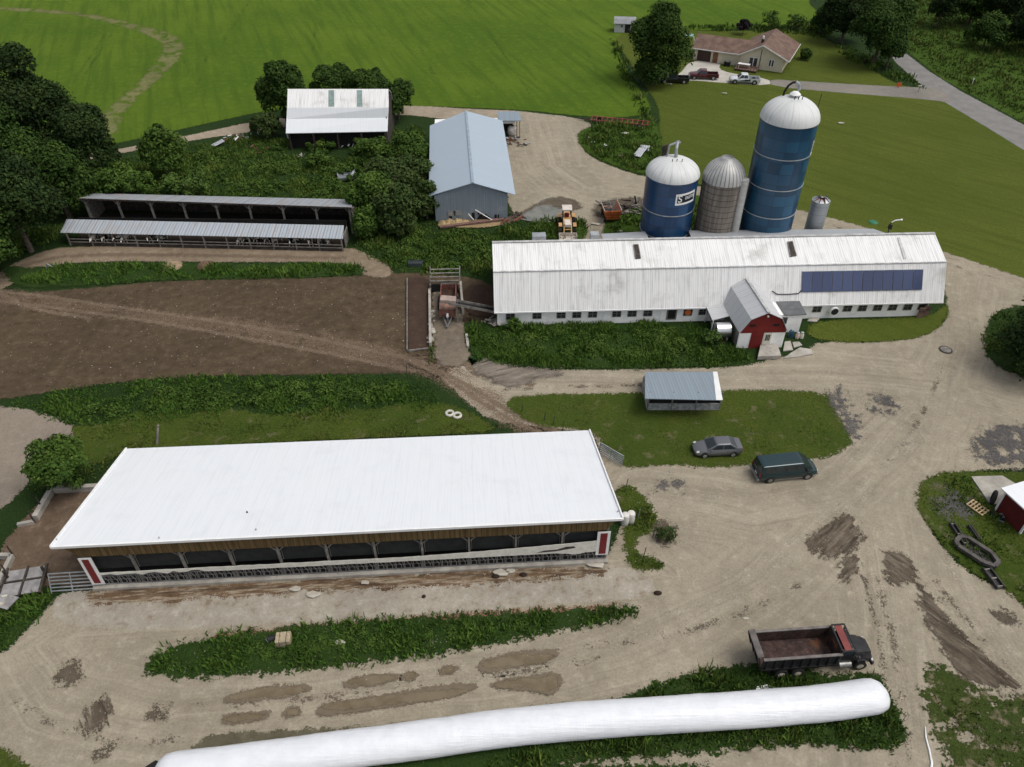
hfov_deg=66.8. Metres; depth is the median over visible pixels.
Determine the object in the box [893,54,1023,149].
asphalt road
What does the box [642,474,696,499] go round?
stone dust
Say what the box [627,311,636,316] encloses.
window
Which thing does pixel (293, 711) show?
puddle
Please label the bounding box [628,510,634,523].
plastic drum
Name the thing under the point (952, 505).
stone dust
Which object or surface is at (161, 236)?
cow
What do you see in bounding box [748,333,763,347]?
red door
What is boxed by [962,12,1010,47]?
broadleaf tree
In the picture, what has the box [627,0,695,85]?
maple tree
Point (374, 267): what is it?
cattle lane
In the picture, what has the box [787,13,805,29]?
young tree
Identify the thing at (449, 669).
puddle
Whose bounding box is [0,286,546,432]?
dirt path
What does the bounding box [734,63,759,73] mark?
deck
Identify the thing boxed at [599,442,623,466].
farm gate
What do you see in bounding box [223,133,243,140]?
scrap heap
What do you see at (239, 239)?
cow
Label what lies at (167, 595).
feed strip
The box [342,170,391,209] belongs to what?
thicket shrub
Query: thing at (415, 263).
water trough
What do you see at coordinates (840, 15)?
broadleaf tree
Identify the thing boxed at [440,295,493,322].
barn cleaner
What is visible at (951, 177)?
lawn
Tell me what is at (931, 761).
white hose
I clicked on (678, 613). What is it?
wheel line
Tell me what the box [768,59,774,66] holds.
window
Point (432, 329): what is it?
rubble row
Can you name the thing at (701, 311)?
window
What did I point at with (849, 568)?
mud patch
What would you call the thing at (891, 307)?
window
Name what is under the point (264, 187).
undergrowth
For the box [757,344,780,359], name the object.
concrete step
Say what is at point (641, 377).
wheel line
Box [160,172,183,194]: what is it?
leafy bush
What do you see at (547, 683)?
puddle
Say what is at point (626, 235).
lean to
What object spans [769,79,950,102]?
driveway
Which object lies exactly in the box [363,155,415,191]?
thicket shrub
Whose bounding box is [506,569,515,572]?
lime slab
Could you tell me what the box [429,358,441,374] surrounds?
wheel rut
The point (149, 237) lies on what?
cow
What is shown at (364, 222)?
thicket shrub
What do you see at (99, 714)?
mud patch
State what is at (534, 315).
window
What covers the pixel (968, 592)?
wheel line
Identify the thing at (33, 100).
broadleaf tree
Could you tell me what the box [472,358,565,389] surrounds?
mud patch
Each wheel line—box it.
[46,612,147,696]
[511,322,947,672]
[547,368,848,377]
[672,275,959,634]
[686,433,881,502]
[909,469,1017,656]
[922,467,1023,628]
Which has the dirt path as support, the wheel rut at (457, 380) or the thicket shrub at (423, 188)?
the wheel rut at (457, 380)
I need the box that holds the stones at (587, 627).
[41,373,998,738]
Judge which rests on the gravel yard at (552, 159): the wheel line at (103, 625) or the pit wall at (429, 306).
the wheel line at (103, 625)
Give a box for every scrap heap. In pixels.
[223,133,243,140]
[481,315,500,325]
[499,211,526,224]
[506,135,529,145]
[595,196,641,214]
[989,510,1005,522]
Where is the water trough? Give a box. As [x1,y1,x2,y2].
[408,260,422,266]
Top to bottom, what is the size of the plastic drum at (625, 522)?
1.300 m
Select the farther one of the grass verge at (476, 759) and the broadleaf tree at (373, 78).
the broadleaf tree at (373, 78)
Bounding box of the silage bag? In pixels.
[146,678,889,766]
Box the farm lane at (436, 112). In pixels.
[81,106,531,158]
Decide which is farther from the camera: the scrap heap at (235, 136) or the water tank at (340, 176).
the scrap heap at (235, 136)
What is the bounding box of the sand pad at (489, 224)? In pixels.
[438,219,506,227]
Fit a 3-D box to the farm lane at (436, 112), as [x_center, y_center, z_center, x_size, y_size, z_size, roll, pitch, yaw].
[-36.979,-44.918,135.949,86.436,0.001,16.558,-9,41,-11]
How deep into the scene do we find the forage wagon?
108.90 m
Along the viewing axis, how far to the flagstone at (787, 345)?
87.14 m
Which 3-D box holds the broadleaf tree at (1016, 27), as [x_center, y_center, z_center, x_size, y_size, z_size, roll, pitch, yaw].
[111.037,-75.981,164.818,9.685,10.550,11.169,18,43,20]
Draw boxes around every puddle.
[223,712,265,722]
[229,686,304,699]
[286,708,299,715]
[320,688,468,709]
[347,675,394,685]
[405,671,414,679]
[441,665,454,673]
[483,653,553,668]
[494,675,557,691]
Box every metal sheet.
[211,139,223,145]
[634,147,645,156]
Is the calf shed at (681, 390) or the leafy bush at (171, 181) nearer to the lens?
the calf shed at (681, 390)
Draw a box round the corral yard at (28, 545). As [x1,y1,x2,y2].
[0,492,91,588]
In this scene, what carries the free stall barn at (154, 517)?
on the ground at (18, 508)
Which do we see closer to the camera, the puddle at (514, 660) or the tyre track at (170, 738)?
the tyre track at (170, 738)
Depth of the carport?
131.84 m
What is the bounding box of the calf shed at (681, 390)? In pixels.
[642,372,723,409]
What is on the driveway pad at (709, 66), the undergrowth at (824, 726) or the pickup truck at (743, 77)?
the pickup truck at (743, 77)
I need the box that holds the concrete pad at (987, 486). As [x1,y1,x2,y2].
[971,476,1015,504]
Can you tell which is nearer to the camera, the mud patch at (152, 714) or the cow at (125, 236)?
the mud patch at (152, 714)
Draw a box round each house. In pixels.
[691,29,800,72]
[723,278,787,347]
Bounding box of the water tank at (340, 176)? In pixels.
[337,169,358,180]
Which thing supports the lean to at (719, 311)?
on the ground at (18, 508)
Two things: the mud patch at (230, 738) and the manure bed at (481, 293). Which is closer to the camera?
the mud patch at (230, 738)
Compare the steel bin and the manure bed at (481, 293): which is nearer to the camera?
the manure bed at (481, 293)
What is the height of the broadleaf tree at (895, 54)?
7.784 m
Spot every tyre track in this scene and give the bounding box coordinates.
[12,698,192,746]
[150,656,599,709]
[501,383,641,391]
[583,582,800,647]
[860,574,896,766]
[876,579,913,761]
[884,371,942,467]
[933,577,1008,667]
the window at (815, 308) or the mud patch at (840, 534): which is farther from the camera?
the window at (815, 308)
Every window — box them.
[506,313,514,319]
[532,313,541,318]
[556,312,565,318]
[572,312,581,317]
[588,312,597,317]
[612,311,621,316]
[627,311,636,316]
[643,310,652,316]
[683,309,692,315]
[698,309,707,314]
[749,57,757,66]
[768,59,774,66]
[811,306,822,312]
[842,306,852,311]
[857,305,867,310]
[872,305,882,310]
[887,304,897,310]
[902,304,912,309]
[917,304,927,309]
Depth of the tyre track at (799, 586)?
60.12 m
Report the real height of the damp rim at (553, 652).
0.001 m
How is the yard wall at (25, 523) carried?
on the corral yard at (28, 545)
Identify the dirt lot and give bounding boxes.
[0,272,495,399]
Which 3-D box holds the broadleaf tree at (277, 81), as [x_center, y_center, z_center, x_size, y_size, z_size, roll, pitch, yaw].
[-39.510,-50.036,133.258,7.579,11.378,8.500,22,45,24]
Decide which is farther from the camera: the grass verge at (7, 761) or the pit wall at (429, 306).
the pit wall at (429, 306)
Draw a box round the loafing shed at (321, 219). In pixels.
[60,193,355,251]
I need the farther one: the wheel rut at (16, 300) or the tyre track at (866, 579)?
the wheel rut at (16, 300)
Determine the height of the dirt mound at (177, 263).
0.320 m
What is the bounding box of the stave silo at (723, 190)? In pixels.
[694,155,748,232]
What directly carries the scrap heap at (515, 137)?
on the gravel yard at (552, 159)
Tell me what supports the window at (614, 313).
in the dairy barn at (539, 278)
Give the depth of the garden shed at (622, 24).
177.67 m
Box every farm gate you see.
[47,571,93,593]
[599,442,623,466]
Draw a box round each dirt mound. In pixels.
[159,260,182,271]
[197,261,210,269]
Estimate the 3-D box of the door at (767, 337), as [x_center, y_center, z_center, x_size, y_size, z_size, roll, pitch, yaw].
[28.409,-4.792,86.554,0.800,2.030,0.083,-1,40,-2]
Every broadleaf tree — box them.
[0,40,76,146]
[0,102,44,152]
[0,147,67,252]
[0,203,28,262]
[9,140,96,218]
[48,102,121,174]
[253,59,305,121]
[308,62,356,88]
[347,66,390,88]
[376,77,414,118]
[809,5,835,32]
[819,0,865,42]
[848,0,918,62]
[879,34,906,69]
[927,0,963,27]
[958,0,996,24]
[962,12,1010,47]
[985,0,1023,20]
[1007,7,1023,42]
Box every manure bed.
[405,276,431,351]
[463,284,493,316]
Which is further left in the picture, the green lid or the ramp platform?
the ramp platform
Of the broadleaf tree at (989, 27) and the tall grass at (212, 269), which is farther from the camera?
the broadleaf tree at (989, 27)
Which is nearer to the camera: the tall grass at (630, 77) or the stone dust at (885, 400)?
the stone dust at (885, 400)
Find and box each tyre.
[445,410,453,416]
[452,412,461,418]
[989,490,997,504]
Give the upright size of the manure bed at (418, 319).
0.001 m
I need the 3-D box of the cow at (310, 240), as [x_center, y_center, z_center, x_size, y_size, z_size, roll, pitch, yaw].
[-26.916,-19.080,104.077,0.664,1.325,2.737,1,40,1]
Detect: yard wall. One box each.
[0,553,14,584]
[17,519,34,526]
[32,490,53,519]
[50,483,96,493]
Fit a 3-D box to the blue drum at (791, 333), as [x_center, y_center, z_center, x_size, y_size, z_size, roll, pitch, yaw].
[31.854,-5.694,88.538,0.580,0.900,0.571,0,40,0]
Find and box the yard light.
[887,219,902,232]
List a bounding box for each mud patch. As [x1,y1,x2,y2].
[48,656,89,689]
[73,692,115,739]
[87,739,117,763]
[141,701,173,722]
[190,699,588,748]
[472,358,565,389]
[502,196,582,224]
[591,196,642,217]
[648,519,680,549]
[804,510,867,559]
[835,549,863,584]
[882,549,921,587]
[914,581,1021,696]
[990,606,1021,626]
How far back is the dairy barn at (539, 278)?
89.59 m
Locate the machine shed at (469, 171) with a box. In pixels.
[429,110,514,220]
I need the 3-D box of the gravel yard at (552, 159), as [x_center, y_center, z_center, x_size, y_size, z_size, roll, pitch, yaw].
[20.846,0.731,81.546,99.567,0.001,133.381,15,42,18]
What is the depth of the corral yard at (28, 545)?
66.16 m
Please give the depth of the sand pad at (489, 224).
108.83 m
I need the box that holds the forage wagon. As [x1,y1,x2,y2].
[600,199,621,221]
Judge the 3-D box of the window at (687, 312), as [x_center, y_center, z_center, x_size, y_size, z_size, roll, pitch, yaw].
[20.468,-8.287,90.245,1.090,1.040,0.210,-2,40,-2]
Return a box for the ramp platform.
[0,562,48,609]
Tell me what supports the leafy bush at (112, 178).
on the ground at (18, 508)
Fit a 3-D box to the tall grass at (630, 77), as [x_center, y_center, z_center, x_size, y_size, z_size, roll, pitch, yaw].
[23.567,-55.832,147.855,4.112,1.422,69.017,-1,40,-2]
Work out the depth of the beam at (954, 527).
66.92 m
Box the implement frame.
[953,534,1000,568]
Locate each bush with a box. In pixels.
[19,433,90,490]
[64,166,106,194]
[94,162,139,193]
[121,170,156,194]
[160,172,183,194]
[179,171,210,195]
[248,111,282,137]
[305,137,336,152]
[349,137,373,151]
[506,317,521,331]
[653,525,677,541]
[702,328,722,342]
[800,48,812,59]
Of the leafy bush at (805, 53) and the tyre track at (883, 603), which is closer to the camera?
the tyre track at (883, 603)
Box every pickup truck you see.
[659,72,689,83]
[688,68,718,79]
[729,72,760,84]
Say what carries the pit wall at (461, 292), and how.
on the dirt lot
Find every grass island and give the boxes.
[140,602,640,681]
[462,320,755,370]
[504,388,852,469]
[614,484,664,572]
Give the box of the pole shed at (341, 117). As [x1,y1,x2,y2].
[286,89,394,149]
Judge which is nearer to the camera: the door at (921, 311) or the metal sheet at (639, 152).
the door at (921, 311)
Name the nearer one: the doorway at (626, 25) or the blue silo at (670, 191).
the blue silo at (670, 191)
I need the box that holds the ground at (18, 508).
[0,0,1023,652]
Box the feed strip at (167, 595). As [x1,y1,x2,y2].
[84,566,609,606]
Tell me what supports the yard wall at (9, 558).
on the corral yard at (28, 545)
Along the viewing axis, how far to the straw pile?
108.76 m
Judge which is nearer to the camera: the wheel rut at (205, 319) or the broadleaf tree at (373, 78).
the wheel rut at (205, 319)
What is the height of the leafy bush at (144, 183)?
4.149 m
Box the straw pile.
[438,218,469,227]
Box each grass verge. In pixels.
[0,747,32,766]
[368,661,908,766]
[494,756,708,766]
[577,118,662,173]
[601,195,698,236]
[913,466,1023,607]
[916,662,1023,766]
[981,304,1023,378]
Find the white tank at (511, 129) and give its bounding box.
[508,124,515,135]
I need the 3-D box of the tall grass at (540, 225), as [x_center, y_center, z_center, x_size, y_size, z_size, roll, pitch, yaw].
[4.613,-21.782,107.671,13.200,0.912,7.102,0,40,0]
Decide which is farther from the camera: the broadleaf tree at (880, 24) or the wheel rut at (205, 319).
the broadleaf tree at (880, 24)
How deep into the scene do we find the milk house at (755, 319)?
86.28 m
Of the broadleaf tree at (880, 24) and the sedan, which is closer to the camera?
the sedan
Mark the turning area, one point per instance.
(20, 429)
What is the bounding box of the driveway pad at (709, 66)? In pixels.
[678,60,769,84]
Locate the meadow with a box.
[891,0,1023,123]
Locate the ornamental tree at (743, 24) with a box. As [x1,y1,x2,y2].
[736,19,752,34]
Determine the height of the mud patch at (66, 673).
0.001 m
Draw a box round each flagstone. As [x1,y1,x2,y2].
[783,341,792,351]
[783,347,811,358]
[792,342,801,347]
[807,317,819,321]
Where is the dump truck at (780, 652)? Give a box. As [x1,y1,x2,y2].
[748,623,873,677]
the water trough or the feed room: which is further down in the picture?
the water trough
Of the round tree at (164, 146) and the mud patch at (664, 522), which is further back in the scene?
the round tree at (164, 146)
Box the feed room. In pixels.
[689,229,883,236]
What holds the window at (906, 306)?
in the dairy barn at (539, 278)
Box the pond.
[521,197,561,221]
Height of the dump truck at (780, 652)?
2.948 m
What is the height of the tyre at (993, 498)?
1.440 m
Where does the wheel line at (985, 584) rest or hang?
on the gravel yard at (552, 159)
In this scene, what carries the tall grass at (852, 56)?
on the lawn at (951, 177)
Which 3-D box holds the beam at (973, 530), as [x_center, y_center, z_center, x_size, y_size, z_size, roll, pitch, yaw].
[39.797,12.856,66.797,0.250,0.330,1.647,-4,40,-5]
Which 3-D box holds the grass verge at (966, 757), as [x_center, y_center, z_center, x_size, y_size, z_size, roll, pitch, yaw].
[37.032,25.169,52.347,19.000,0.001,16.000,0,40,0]
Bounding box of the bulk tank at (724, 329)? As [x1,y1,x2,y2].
[713,322,731,340]
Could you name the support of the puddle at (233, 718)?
on the damp rim at (266, 715)
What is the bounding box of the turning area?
[0,406,74,509]
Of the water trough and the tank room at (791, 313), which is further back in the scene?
the water trough
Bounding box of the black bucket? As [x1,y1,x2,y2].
[266,634,275,642]
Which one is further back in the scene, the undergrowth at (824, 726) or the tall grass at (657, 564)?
the tall grass at (657, 564)
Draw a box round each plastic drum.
[620,512,629,525]
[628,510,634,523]
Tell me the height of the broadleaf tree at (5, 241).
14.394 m
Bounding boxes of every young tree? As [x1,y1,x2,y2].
[762,10,780,27]
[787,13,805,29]
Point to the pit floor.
(451, 349)
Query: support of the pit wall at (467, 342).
on the dirt lot
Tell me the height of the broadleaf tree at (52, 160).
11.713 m
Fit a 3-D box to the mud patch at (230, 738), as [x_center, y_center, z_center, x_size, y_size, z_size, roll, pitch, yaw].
[-7.784,23.981,53.686,29.820,0.001,4.021,-4,40,-4]
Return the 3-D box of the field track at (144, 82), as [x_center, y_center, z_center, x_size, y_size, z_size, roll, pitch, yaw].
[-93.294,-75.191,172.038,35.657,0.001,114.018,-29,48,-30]
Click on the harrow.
(599, 118)
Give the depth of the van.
71.00 m
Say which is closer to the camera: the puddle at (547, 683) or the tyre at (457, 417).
the puddle at (547, 683)
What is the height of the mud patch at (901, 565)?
0.001 m
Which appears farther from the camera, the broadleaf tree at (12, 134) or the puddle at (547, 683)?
the broadleaf tree at (12, 134)
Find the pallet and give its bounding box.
[966,499,989,515]
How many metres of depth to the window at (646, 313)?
90.10 m
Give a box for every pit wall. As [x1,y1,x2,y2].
[406,278,407,351]
[408,347,429,351]
[428,289,431,346]
[459,281,463,314]
[465,333,468,347]
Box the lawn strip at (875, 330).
[804,304,949,343]
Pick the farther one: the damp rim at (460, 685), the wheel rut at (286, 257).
the wheel rut at (286, 257)
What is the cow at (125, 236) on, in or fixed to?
on the loafing shed at (321, 219)
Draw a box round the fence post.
[156,425,158,444]
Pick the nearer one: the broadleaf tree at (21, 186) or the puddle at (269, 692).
the puddle at (269, 692)
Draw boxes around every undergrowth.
[135,143,415,213]
[225,618,528,660]
[381,227,492,271]
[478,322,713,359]
[715,679,871,734]
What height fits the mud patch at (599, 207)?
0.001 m
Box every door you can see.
[666,310,676,319]
[697,50,710,61]
[712,52,717,62]
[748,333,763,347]
[762,333,771,344]
[916,308,925,317]
[924,306,931,315]
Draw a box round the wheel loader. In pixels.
[557,205,576,239]
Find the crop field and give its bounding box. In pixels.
[0,0,816,142]
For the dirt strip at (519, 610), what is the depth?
60.97 m
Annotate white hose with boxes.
[925,727,932,766]
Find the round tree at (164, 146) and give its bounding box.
[134,122,187,172]
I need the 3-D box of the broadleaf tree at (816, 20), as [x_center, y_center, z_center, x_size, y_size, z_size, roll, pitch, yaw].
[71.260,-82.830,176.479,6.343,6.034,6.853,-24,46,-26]
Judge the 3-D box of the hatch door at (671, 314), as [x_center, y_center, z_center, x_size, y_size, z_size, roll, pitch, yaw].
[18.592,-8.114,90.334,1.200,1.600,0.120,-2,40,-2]
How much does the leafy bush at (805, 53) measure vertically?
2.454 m
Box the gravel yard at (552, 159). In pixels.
[0,113,1023,766]
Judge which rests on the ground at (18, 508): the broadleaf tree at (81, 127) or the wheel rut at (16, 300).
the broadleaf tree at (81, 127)
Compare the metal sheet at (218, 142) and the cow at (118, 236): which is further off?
the metal sheet at (218, 142)
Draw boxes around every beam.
[949,522,968,544]
[967,524,981,539]
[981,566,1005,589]
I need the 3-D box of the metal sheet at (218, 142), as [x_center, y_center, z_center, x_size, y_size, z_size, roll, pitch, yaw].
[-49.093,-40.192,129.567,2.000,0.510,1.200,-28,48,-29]
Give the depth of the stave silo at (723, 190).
97.69 m
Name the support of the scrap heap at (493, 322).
on the grass island at (551, 348)
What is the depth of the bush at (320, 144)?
126.97 m
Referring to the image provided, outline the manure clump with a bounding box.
[519,572,526,576]
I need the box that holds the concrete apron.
[52,566,656,631]
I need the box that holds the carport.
[497,111,521,136]
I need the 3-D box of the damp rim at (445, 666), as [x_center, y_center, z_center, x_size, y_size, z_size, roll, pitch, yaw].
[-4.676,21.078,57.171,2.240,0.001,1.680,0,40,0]
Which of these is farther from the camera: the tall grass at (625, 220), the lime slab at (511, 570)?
the tall grass at (625, 220)
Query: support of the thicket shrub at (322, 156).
on the ground at (18, 508)
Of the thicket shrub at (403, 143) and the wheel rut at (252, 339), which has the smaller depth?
the wheel rut at (252, 339)
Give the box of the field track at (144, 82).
[0,7,184,137]
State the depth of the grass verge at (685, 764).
51.90 m
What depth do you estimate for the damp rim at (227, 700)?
55.64 m
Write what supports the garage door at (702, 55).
in the house at (774, 50)
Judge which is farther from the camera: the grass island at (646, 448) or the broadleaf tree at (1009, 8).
the broadleaf tree at (1009, 8)
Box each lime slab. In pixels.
[289,586,300,590]
[307,591,320,597]
[493,568,508,575]
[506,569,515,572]
[586,563,603,567]
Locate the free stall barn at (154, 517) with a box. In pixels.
[49,429,623,590]
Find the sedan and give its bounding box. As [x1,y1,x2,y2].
[691,436,742,457]
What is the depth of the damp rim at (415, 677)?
56.76 m
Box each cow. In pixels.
[89,234,101,242]
[101,234,111,241]
[112,234,128,241]
[120,234,133,242]
[146,235,156,242]
[156,235,167,242]
[236,237,243,244]
[253,237,265,244]
[308,238,315,246]
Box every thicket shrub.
[304,148,334,165]
[332,161,363,180]
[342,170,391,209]
[349,203,380,237]
[351,136,391,166]
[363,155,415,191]
[372,182,420,235]
[388,130,428,159]
[399,153,433,185]
[413,178,439,218]
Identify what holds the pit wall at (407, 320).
on the dirt lot
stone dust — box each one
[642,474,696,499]
[825,384,867,448]
[859,392,902,416]
[924,480,978,529]
[961,419,1023,472]
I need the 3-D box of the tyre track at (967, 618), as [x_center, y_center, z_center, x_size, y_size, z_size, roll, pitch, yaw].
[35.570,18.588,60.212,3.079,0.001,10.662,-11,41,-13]
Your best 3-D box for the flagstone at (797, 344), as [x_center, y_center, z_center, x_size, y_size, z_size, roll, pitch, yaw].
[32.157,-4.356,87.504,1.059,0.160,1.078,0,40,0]
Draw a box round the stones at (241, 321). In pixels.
[10,276,414,374]
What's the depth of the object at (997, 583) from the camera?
63.15 m
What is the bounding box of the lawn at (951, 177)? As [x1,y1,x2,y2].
[615,30,1023,278]
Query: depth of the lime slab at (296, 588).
62.45 m
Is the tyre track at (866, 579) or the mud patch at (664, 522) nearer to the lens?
the tyre track at (866, 579)
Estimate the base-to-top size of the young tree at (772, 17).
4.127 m
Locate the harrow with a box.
[576,116,649,127]
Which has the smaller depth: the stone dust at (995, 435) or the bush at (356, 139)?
the stone dust at (995, 435)
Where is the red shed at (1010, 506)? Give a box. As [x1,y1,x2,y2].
[995,481,1023,533]
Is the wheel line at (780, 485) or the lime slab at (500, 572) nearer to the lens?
the lime slab at (500, 572)
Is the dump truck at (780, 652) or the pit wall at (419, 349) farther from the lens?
the pit wall at (419, 349)
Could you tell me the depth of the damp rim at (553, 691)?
56.39 m
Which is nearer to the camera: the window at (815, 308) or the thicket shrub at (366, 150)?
the window at (815, 308)
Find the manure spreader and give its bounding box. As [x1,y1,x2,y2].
[438,283,458,326]
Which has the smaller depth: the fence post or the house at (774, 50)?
the fence post
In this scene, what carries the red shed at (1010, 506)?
on the ground at (18, 508)
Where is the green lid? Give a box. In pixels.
[868,220,877,224]
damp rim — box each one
[220,709,270,725]
[222,682,311,704]
[281,704,301,717]
[315,682,478,716]
[341,672,400,688]
[400,670,418,682]
[438,664,458,674]
[476,648,559,673]
[490,671,562,695]
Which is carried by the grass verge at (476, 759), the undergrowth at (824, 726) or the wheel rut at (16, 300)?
the undergrowth at (824, 726)
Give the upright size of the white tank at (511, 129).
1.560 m
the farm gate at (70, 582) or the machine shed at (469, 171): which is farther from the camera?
the machine shed at (469, 171)
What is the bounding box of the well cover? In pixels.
[939,346,952,353]
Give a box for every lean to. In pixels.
[601,231,647,238]
[704,304,728,330]
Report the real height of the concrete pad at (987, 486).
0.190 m
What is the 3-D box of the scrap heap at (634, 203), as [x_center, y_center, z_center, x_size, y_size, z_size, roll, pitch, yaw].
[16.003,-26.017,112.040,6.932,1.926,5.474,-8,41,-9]
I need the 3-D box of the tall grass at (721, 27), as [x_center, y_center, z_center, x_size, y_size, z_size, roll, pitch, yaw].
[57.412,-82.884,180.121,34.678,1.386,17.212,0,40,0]
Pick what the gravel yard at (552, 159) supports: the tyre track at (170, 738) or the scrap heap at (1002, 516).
the tyre track at (170, 738)
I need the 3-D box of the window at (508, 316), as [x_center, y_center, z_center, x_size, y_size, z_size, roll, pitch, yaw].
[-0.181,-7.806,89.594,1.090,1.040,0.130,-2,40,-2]
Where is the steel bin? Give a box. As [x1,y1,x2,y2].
[804,195,830,228]
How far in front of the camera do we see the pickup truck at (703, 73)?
153.93 m
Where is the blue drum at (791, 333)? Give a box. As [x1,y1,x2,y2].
[788,329,793,337]
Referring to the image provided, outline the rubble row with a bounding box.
[426,310,435,342]
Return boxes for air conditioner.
[724,61,730,66]
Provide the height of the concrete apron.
0.001 m
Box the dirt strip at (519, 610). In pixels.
[212,601,622,637]
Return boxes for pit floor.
[431,289,470,366]
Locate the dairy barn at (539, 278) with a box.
[492,231,946,324]
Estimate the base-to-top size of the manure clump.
0.220 m
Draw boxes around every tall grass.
[0,124,568,278]
[0,586,51,650]
[11,371,439,425]
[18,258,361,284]
[428,331,437,365]
[500,214,591,240]
[521,394,833,463]
[607,203,697,236]
[609,37,666,157]
[616,487,655,534]
[631,553,663,569]
[683,17,834,39]
[837,43,926,88]
[933,679,1023,766]
[980,307,1023,372]
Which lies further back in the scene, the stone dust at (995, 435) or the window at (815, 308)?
the window at (815, 308)
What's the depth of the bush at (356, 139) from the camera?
126.56 m
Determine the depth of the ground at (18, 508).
93.87 m
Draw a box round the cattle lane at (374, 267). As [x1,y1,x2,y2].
[0,246,392,289]
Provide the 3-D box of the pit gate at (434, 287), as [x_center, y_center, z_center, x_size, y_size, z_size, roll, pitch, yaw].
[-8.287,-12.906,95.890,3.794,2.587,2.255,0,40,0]
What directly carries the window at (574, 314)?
in the dairy barn at (539, 278)
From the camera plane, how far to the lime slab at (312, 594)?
62.02 m
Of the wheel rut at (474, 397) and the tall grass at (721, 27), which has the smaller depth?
the wheel rut at (474, 397)
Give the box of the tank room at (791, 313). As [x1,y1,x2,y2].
[773,301,806,331]
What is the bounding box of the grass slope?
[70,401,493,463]
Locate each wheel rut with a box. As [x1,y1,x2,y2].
[0,252,347,274]
[0,289,434,364]
[0,292,96,319]
[0,299,418,374]
[383,348,544,432]
[415,358,566,431]
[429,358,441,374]
[461,360,534,385]
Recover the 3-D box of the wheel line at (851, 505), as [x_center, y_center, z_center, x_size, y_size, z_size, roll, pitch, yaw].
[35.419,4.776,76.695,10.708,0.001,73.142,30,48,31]
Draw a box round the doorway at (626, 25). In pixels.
[625,24,629,32]
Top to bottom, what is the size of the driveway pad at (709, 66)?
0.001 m
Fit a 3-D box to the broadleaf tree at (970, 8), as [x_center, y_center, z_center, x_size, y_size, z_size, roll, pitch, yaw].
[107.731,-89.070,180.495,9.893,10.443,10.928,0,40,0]
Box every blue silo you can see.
[639,140,699,237]
[739,81,821,232]
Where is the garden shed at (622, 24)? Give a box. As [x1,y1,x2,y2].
[614,16,635,32]
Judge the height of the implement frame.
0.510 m
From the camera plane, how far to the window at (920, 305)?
91.07 m
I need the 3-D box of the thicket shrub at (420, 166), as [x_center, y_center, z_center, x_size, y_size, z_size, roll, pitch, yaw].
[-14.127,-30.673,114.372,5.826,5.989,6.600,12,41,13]
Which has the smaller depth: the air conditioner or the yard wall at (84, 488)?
the yard wall at (84, 488)
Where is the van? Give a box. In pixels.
[750,452,817,483]
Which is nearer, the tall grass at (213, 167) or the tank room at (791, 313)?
the tank room at (791, 313)
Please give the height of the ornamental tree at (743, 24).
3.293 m
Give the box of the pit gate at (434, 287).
[430,266,459,291]
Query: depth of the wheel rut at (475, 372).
83.68 m
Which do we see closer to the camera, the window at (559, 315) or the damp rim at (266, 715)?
the damp rim at (266, 715)
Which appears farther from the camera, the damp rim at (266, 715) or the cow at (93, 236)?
the cow at (93, 236)
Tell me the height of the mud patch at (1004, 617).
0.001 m
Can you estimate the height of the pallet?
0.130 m
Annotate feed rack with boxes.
[440,217,503,228]
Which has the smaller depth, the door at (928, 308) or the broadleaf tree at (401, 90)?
the door at (928, 308)
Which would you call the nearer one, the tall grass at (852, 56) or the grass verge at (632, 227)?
the grass verge at (632, 227)
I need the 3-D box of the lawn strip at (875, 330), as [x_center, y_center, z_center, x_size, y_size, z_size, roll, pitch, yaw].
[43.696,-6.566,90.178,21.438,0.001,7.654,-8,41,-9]

